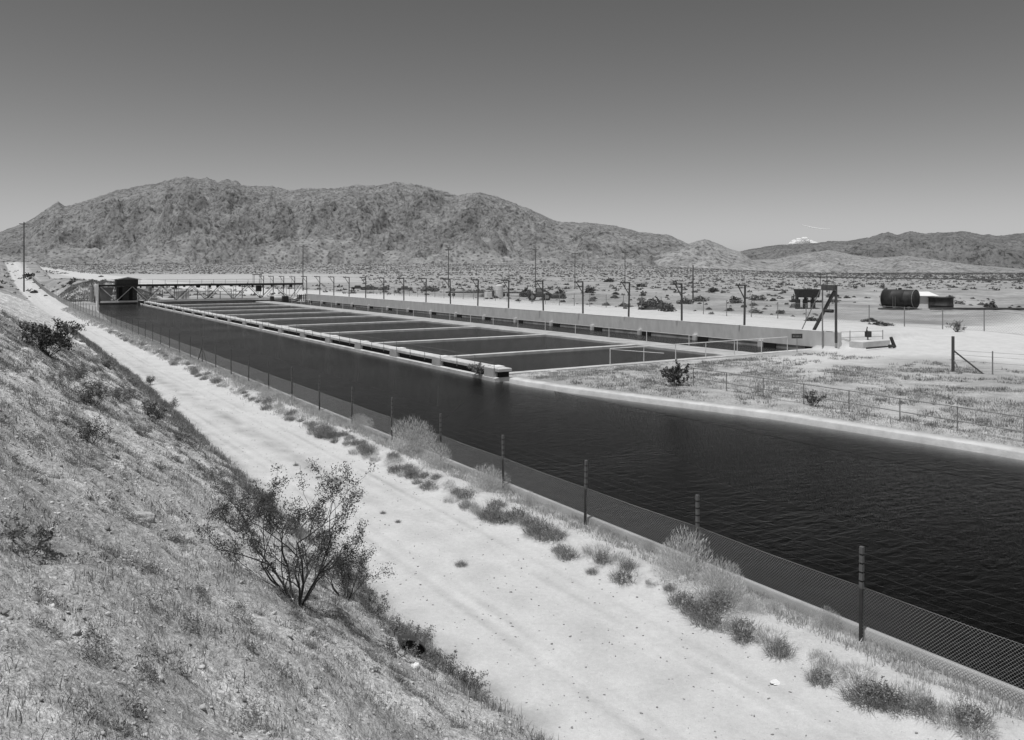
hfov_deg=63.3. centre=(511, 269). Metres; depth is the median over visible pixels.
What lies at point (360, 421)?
tumbleweed
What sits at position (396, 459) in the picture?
dry weed
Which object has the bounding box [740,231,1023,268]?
mountains
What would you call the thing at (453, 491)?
weed tuft
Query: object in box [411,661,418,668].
rock
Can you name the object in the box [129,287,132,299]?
door
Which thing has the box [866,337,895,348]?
bent pipe
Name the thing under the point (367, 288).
desert shrub
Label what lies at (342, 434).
weed tuft
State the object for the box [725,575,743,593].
tumbleweed
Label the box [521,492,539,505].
tumbleweed
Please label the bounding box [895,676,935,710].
dry weed
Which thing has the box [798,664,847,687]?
weed tuft
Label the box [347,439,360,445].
weed tuft
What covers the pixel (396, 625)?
slope bush
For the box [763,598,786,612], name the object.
tumbleweed
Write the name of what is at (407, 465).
weed tuft
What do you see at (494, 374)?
weir wall
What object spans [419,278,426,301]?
gooseneck post
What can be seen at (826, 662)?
dry weed
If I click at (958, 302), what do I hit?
desert shrub
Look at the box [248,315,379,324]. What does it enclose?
basin divider wall
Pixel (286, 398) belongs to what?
tumbleweed
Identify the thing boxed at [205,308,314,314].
basin divider wall
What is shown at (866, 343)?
concrete slab
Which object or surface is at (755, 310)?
desert shrub
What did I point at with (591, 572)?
weed tuft
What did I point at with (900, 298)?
fuel tank
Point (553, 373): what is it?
concrete block
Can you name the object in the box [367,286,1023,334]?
perimeter fence
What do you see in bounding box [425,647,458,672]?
slope bush
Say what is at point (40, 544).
slope bush
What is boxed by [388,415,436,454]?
tumbleweed
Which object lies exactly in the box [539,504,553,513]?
tumbleweed
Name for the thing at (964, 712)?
weed tuft
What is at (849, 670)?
dry weed
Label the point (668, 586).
weed tuft
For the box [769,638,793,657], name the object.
dry weed
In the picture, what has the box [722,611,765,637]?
weed tuft
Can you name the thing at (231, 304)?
basin divider wall
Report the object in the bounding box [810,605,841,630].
tumbleweed
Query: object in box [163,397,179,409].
slope bush
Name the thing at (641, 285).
desert shrub
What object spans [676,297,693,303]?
desert shrub
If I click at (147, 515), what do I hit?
rock
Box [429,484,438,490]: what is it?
dry weed
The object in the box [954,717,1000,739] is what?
dry weed
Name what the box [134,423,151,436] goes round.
slope bush
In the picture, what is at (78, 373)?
slope bush
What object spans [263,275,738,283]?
overhead cable
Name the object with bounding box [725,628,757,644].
weed tuft
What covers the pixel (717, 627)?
dry weed
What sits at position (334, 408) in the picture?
tumbleweed
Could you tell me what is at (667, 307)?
desert shrub
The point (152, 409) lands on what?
slope bush
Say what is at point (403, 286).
gooseneck post
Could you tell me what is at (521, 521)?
weed tuft
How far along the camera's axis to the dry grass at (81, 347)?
11.01 m
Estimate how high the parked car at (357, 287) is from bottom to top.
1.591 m
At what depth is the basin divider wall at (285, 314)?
140.36 m
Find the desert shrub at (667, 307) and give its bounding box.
[658,303,676,311]
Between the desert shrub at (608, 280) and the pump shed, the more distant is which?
the desert shrub at (608, 280)
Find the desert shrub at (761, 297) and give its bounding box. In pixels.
[748,294,767,300]
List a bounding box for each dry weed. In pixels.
[316,419,329,426]
[342,436,353,445]
[348,447,364,454]
[368,454,383,461]
[383,456,396,464]
[392,456,404,462]
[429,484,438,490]
[439,478,456,489]
[441,496,462,503]
[459,497,477,510]
[470,506,488,513]
[486,508,501,520]
[508,512,531,523]
[581,540,612,556]
[608,549,632,565]
[644,576,659,585]
[708,612,733,631]
[751,621,794,645]
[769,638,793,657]
[806,648,829,661]
[809,652,843,678]
[833,657,881,682]
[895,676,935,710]
[927,703,963,727]
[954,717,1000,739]
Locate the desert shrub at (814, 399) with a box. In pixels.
[802,389,825,405]
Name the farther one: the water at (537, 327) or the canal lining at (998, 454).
the water at (537, 327)
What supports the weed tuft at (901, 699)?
on the ground at (572, 621)
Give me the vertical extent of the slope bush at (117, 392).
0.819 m
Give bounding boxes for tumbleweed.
[255,385,275,397]
[284,394,297,401]
[326,400,342,413]
[349,414,373,427]
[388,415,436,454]
[420,442,451,470]
[466,464,510,492]
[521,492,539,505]
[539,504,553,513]
[636,540,653,551]
[648,524,713,589]
[687,555,748,610]
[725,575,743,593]
[733,591,766,616]
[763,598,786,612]
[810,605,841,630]
[894,660,909,672]
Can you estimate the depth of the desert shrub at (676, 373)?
50.09 m
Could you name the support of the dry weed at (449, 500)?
on the ground at (572, 621)
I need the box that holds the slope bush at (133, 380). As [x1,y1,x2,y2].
[125,374,142,384]
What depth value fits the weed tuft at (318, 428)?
36.45 m
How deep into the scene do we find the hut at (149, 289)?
195.92 m
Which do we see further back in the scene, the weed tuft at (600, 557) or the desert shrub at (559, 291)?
the desert shrub at (559, 291)
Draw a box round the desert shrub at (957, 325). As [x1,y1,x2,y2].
[946,321,965,331]
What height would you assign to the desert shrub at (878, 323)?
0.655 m
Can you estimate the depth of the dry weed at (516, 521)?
23.33 m
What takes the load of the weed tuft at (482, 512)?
on the ground at (572, 621)
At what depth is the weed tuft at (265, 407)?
42.77 m
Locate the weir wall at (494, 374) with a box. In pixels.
[136,297,511,410]
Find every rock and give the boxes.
[57,416,67,422]
[104,492,112,496]
[134,511,155,522]
[191,612,197,620]
[300,626,313,634]
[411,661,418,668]
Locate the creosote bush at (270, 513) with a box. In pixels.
[177,457,374,605]
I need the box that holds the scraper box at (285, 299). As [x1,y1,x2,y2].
[282,292,288,302]
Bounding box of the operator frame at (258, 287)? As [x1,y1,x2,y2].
[252,274,261,290]
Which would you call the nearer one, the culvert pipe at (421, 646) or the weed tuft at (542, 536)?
the culvert pipe at (421, 646)
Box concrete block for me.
[549,370,557,376]
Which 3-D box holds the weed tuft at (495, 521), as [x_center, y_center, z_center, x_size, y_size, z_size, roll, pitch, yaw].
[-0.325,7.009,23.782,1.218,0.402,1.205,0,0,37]
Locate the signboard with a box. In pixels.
[792,334,801,337]
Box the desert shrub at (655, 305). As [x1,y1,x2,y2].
[638,295,671,309]
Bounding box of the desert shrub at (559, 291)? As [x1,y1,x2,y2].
[553,288,566,297]
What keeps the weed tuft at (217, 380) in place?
on the ground at (572, 621)
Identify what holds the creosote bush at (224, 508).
on the ground at (572, 621)
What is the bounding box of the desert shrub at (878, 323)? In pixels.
[869,320,894,325]
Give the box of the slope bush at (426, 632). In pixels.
[411,622,436,641]
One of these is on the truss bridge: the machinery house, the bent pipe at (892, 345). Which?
the machinery house
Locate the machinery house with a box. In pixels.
[111,277,142,300]
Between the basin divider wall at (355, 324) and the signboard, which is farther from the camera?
the basin divider wall at (355, 324)
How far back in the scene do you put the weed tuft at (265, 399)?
44.08 m
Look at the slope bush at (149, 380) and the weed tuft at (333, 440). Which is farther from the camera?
the slope bush at (149, 380)
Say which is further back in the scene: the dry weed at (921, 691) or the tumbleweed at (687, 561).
the tumbleweed at (687, 561)
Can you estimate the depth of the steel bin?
135.52 m
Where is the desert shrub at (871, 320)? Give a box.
[859,318,877,321]
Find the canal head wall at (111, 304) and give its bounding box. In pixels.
[99,303,135,316]
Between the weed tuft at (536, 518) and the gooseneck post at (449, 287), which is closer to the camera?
the weed tuft at (536, 518)
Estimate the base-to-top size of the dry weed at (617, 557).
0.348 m
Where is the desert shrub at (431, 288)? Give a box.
[420,285,439,290]
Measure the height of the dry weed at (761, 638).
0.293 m
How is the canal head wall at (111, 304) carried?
on the ground at (572, 621)
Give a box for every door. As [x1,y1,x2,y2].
[119,287,121,299]
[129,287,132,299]
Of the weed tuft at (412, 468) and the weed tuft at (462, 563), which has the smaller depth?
the weed tuft at (462, 563)
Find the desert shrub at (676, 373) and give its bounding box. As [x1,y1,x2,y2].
[660,359,694,385]
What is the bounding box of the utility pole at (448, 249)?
[445,248,451,287]
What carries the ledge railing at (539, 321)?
on the basin ledge
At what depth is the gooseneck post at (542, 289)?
113.85 m
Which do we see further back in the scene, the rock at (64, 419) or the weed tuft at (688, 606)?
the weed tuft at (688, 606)
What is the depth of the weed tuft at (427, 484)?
27.38 m
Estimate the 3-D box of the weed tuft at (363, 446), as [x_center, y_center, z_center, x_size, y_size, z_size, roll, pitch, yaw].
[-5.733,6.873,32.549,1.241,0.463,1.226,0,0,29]
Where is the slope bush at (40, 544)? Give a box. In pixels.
[0,512,60,556]
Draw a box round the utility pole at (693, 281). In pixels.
[692,265,693,298]
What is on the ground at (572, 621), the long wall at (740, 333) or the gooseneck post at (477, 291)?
the long wall at (740, 333)
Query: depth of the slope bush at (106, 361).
49.11 m
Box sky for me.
[0,0,1023,250]
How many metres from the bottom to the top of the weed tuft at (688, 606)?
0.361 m
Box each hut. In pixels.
[146,286,153,292]
[175,290,188,298]
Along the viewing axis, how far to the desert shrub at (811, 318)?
106.39 m
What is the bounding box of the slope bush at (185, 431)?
[172,424,192,442]
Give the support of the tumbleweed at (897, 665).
on the ground at (572, 621)
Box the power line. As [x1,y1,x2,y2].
[309,246,689,266]
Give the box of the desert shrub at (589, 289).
[584,286,595,292]
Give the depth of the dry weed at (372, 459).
31.12 m
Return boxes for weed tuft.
[211,376,223,383]
[259,403,274,409]
[261,396,276,403]
[288,415,296,420]
[306,421,318,426]
[308,422,336,431]
[311,425,336,438]
[324,430,341,438]
[330,437,340,443]
[336,430,349,436]
[343,434,355,439]
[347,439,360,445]
[355,438,368,444]
[356,442,377,451]
[358,444,378,455]
[384,450,401,458]
[385,462,405,473]
[400,461,419,469]
[401,463,424,474]
[403,471,419,478]
[409,478,423,483]
[416,470,433,478]
[417,476,438,490]
[428,473,442,479]
[449,485,463,494]
[453,558,467,567]
[454,484,479,500]
[458,500,473,508]
[468,503,508,522]
[475,504,505,520]
[483,497,508,508]
[483,507,514,524]
[501,504,533,520]
[516,516,535,526]
[518,521,551,535]
[520,513,547,526]
[527,516,561,535]
[531,527,557,541]
[544,526,569,541]
[549,542,571,553]
[550,545,583,560]
[583,567,599,575]
[588,547,618,565]
[604,566,640,585]
[617,557,643,570]
[657,586,701,609]
[661,583,677,591]
[676,594,712,618]
[681,593,735,629]
[690,604,704,617]
[695,579,744,613]
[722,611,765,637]
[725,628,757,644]
[756,632,802,660]
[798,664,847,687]
[827,672,898,711]
[846,670,915,711]
[855,675,908,707]
[867,682,925,715]
[905,688,948,718]
[942,691,1003,732]
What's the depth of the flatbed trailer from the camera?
204.01 m
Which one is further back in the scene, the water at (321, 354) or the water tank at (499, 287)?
the water tank at (499, 287)
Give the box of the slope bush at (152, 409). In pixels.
[141,401,167,419]
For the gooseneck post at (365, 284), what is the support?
on the long wall at (740, 333)
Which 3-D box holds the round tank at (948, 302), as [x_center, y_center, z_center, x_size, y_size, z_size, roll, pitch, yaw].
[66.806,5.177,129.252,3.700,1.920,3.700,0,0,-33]
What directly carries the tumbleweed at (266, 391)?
on the ground at (572, 621)
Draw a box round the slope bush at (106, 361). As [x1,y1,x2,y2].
[96,353,116,366]
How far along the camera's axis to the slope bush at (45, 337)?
34.35 m
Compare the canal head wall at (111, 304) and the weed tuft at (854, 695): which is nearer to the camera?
the weed tuft at (854, 695)
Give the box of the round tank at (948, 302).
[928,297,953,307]
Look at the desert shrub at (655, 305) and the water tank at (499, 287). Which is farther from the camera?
the water tank at (499, 287)
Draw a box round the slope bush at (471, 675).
[455,661,489,693]
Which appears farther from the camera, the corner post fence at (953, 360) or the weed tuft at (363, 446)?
the corner post fence at (953, 360)
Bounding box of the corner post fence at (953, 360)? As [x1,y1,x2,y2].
[951,336,1023,373]
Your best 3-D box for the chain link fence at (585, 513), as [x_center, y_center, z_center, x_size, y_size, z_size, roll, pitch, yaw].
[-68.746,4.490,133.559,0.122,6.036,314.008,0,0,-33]
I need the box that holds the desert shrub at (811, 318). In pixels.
[803,316,821,320]
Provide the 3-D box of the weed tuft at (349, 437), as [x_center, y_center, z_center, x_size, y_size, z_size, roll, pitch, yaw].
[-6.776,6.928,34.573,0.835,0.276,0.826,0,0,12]
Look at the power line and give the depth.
301.46 m
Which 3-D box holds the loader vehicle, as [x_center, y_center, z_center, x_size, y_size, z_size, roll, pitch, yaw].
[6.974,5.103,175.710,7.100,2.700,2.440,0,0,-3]
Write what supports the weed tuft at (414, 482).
on the ground at (572, 621)
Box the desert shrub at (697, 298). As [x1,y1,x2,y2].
[691,296,708,301]
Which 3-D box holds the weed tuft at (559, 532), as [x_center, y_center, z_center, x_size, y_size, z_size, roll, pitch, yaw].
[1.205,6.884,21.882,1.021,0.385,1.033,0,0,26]
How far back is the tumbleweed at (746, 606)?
16.88 m
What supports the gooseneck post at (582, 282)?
on the long wall at (740, 333)
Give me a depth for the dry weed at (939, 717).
13.07 m
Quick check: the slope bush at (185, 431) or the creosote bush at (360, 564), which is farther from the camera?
the slope bush at (185, 431)
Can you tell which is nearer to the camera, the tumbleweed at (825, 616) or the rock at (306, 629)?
the rock at (306, 629)
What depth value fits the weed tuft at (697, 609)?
17.29 m
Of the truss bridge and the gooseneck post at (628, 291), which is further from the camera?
the truss bridge
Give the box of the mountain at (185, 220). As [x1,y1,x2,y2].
[0,176,690,265]
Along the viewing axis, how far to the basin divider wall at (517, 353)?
75.71 m
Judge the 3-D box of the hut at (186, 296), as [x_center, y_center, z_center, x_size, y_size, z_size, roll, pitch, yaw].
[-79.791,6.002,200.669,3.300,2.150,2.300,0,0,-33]
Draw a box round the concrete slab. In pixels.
[849,339,889,347]
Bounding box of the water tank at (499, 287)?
[495,284,502,297]
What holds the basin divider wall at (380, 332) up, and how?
on the ground at (572, 621)
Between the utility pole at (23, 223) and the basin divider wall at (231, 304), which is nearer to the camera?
the basin divider wall at (231, 304)
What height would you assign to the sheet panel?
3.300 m
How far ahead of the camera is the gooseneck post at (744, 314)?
83.86 m
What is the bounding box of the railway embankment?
[798,276,1023,280]
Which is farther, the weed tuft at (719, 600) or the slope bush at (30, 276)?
the slope bush at (30, 276)
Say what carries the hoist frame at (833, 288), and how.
on the long wall at (740, 333)
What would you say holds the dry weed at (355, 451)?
on the ground at (572, 621)
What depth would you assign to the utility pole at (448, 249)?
308.88 m
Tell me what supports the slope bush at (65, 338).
on the ground at (572, 621)
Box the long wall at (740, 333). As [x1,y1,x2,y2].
[304,293,841,352]
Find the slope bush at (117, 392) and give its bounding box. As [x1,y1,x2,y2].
[110,382,139,401]
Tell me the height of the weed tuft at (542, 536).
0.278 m
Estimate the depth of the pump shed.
130.16 m
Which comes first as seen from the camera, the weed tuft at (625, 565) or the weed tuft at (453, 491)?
the weed tuft at (625, 565)
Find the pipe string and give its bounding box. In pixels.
[930,307,1023,309]
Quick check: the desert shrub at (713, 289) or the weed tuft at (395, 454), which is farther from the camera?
the desert shrub at (713, 289)
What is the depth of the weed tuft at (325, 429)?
35.58 m
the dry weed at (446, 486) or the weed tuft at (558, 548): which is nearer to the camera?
the weed tuft at (558, 548)
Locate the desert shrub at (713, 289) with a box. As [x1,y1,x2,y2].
[705,287,718,291]
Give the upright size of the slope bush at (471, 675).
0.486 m
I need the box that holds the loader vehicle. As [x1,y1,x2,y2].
[528,288,561,300]
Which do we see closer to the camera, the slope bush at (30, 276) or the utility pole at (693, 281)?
the utility pole at (693, 281)
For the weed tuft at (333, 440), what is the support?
on the ground at (572, 621)
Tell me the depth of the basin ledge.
92.42 m
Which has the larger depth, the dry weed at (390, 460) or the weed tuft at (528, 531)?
the dry weed at (390, 460)
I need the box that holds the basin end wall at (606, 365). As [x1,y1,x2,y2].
[509,348,811,374]
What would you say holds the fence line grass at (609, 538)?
on the ground at (572, 621)
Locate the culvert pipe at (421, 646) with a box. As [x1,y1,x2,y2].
[397,634,426,656]
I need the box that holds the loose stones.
[0,315,545,739]
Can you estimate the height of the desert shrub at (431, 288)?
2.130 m
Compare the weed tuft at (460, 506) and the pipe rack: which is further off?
the pipe rack
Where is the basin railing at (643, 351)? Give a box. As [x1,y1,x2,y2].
[610,337,787,363]
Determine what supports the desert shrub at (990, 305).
on the ground at (572, 621)
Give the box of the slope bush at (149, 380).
[145,374,155,384]
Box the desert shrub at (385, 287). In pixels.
[378,285,389,289]
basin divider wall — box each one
[172,303,267,306]
[184,305,289,310]
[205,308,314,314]
[227,311,344,318]
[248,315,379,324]
[281,320,422,332]
[324,326,476,342]
[374,334,545,355]
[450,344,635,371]
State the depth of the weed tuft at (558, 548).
21.21 m
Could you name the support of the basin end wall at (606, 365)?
on the ground at (572, 621)
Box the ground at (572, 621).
[0,261,1023,739]
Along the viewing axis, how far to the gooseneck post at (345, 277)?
173.83 m
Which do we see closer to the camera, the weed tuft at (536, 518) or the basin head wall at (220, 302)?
the weed tuft at (536, 518)
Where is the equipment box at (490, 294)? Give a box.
[484,290,493,298]
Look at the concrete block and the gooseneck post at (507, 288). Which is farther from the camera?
the gooseneck post at (507, 288)
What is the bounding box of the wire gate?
[842,330,882,339]
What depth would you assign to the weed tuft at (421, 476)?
28.39 m
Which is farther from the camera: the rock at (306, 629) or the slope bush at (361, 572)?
the slope bush at (361, 572)
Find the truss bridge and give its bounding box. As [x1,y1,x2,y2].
[90,279,304,303]
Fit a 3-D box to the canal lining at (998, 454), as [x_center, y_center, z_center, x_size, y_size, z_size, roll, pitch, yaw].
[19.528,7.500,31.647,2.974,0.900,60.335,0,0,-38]
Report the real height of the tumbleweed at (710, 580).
0.947 m
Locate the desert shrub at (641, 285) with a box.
[636,283,646,286]
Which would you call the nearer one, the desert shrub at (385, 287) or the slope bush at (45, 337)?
the slope bush at (45, 337)
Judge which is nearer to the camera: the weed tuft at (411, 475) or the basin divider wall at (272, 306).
the weed tuft at (411, 475)
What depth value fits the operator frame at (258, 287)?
193.94 m
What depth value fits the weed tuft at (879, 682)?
13.77 m
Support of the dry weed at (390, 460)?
on the ground at (572, 621)
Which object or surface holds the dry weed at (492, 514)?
on the ground at (572, 621)
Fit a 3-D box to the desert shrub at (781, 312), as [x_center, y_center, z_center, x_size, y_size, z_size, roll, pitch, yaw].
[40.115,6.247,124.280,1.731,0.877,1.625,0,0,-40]
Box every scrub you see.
[0,261,1023,296]
[0,315,527,739]
[58,279,160,301]
[61,307,367,441]
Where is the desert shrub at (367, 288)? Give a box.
[360,284,378,289]
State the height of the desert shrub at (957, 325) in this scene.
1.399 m
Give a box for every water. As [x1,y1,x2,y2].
[99,304,1023,580]
[168,301,790,371]
[465,391,1023,551]
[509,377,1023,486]
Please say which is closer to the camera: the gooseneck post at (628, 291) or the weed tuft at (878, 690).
the weed tuft at (878, 690)
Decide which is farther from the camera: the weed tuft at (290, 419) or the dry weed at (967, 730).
the weed tuft at (290, 419)
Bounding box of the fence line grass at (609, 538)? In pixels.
[81,312,1023,724]
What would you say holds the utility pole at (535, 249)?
on the ground at (572, 621)
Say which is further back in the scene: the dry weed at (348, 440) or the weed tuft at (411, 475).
the dry weed at (348, 440)
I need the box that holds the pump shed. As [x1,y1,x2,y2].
[895,292,937,307]
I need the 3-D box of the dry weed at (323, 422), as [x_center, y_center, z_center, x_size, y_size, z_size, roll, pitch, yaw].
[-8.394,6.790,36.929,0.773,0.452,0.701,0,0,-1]
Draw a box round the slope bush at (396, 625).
[377,614,413,635]
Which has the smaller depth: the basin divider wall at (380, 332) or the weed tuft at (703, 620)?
the weed tuft at (703, 620)
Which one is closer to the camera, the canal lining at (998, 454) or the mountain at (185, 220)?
the canal lining at (998, 454)
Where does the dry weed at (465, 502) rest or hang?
on the ground at (572, 621)
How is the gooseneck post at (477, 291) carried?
on the long wall at (740, 333)
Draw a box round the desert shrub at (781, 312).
[775,309,785,313]
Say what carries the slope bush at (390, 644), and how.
on the ground at (572, 621)
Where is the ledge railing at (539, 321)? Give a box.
[300,299,737,350]
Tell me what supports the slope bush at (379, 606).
on the ground at (572, 621)
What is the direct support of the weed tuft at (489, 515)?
on the ground at (572, 621)
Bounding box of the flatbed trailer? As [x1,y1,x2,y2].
[445,291,489,295]
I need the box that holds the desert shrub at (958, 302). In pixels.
[954,300,965,304]
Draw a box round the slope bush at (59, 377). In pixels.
[47,369,78,386]
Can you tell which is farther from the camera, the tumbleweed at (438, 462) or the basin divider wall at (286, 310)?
the basin divider wall at (286, 310)
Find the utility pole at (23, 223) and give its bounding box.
[19,222,24,291]
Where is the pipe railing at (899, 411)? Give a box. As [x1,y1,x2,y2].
[693,368,1023,431]
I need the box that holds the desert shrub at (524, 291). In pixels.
[520,285,532,296]
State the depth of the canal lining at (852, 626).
17.24 m
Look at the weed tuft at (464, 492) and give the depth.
25.81 m
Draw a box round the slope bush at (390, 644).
[374,630,421,657]
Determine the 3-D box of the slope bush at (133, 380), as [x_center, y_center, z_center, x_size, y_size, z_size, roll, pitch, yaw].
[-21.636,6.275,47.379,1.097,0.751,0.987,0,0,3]
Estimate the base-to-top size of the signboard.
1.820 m
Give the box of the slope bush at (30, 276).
[22,272,34,279]
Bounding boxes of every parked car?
[351,285,361,289]
[397,286,412,290]
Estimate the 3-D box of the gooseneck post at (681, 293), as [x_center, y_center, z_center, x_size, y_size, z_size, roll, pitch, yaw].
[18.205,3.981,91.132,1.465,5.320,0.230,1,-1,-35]
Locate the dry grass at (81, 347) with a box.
[0,309,530,739]
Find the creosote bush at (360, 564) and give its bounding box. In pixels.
[304,535,395,598]
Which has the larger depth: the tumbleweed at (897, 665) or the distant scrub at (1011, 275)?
the distant scrub at (1011, 275)
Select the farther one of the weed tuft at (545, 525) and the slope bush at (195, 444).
the slope bush at (195, 444)
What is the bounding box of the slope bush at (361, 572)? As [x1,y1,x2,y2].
[341,563,372,584]
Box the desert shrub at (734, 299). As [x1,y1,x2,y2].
[727,295,743,303]
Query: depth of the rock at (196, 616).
7.72 m
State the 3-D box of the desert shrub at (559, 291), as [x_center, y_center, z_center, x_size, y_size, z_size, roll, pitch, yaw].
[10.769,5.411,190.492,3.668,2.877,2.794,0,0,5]
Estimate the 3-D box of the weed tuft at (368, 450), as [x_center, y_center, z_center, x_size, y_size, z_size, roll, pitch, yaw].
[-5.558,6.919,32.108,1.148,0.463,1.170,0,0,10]
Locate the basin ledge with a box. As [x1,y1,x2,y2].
[254,301,761,361]
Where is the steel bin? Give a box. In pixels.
[791,289,819,308]
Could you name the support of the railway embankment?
on the ground at (572, 621)
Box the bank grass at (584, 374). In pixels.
[512,357,1023,447]
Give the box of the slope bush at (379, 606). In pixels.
[354,583,390,616]
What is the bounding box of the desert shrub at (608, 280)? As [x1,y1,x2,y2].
[603,277,613,281]
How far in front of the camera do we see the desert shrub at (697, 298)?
166.34 m
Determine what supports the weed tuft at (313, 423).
on the ground at (572, 621)
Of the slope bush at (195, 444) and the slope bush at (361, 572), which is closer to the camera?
the slope bush at (361, 572)
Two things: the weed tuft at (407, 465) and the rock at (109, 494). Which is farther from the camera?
the weed tuft at (407, 465)
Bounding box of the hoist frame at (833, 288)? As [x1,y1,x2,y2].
[802,273,836,346]
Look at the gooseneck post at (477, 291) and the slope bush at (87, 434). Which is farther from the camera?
the gooseneck post at (477, 291)
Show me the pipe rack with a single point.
(174, 291)
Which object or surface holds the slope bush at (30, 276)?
on the ground at (572, 621)
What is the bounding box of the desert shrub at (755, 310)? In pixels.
[748,308,760,312]
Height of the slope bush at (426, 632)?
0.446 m
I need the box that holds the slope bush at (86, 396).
[71,377,113,404]
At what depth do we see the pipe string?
123.68 m
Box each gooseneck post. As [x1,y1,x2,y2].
[343,276,349,296]
[359,277,365,297]
[397,277,403,300]
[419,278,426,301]
[443,278,450,303]
[471,279,478,305]
[501,279,509,307]
[534,280,543,310]
[574,280,583,313]
[620,282,629,316]
[673,282,682,320]
[735,283,745,324]
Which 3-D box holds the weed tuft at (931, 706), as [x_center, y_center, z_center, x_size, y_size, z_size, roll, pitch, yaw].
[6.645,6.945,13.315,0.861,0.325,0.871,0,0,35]
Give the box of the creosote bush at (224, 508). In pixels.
[211,475,281,533]
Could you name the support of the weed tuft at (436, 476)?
on the ground at (572, 621)
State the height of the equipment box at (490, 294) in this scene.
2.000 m
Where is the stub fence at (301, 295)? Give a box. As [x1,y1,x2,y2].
[297,294,307,300]
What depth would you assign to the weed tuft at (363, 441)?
33.47 m
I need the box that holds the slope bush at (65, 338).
[57,331,76,345]
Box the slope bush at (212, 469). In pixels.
[207,464,228,480]
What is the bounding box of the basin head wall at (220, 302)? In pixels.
[161,301,253,304]
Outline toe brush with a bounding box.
[62,325,558,739]
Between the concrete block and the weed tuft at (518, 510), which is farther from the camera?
the concrete block
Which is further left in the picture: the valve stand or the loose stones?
the loose stones
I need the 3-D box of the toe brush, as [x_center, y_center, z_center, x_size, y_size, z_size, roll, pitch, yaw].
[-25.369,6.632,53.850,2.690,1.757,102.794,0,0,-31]
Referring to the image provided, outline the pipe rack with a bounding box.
[150,287,242,298]
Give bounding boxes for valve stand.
[865,327,871,336]
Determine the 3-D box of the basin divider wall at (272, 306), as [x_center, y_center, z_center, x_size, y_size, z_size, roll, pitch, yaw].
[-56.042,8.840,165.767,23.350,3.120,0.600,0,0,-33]
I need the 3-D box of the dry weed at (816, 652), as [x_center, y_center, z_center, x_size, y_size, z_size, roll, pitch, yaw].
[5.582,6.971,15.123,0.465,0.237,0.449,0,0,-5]
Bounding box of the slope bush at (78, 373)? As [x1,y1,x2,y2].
[58,362,90,380]
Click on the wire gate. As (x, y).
(867, 337)
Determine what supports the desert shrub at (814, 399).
on the ground at (572, 621)
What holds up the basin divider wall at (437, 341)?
on the ground at (572, 621)
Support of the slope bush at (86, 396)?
on the ground at (572, 621)
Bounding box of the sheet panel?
[99,287,113,301]
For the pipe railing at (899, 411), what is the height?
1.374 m
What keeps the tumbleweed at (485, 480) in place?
on the ground at (572, 621)
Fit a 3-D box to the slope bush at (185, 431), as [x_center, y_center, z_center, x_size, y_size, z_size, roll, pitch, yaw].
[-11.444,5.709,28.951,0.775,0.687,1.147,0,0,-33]
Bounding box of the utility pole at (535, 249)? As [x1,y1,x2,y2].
[532,248,538,286]
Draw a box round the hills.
[654,239,1023,272]
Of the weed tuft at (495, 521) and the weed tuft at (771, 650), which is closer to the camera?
the weed tuft at (771, 650)
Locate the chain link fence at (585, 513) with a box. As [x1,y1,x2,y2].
[33,275,1023,703]
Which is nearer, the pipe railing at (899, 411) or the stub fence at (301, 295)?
the pipe railing at (899, 411)
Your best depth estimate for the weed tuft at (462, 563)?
20.23 m
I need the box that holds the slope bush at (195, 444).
[183,439,205,449]
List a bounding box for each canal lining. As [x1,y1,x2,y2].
[96,302,1023,703]
[509,377,1023,473]
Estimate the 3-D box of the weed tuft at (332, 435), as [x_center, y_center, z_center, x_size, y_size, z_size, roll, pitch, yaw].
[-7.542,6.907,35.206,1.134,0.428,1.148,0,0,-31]
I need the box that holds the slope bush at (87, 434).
[71,408,113,443]
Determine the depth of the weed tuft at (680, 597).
17.73 m
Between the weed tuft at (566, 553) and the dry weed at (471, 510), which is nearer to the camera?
the weed tuft at (566, 553)
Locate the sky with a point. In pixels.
(738, 125)
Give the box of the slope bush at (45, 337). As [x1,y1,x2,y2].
[16,318,88,356]
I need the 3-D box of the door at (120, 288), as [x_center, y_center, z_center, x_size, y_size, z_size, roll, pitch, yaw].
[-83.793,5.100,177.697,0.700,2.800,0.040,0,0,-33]
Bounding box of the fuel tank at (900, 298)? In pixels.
[878,288,919,309]
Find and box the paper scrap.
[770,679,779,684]
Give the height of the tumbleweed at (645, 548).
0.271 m
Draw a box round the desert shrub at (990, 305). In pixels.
[982,302,997,307]

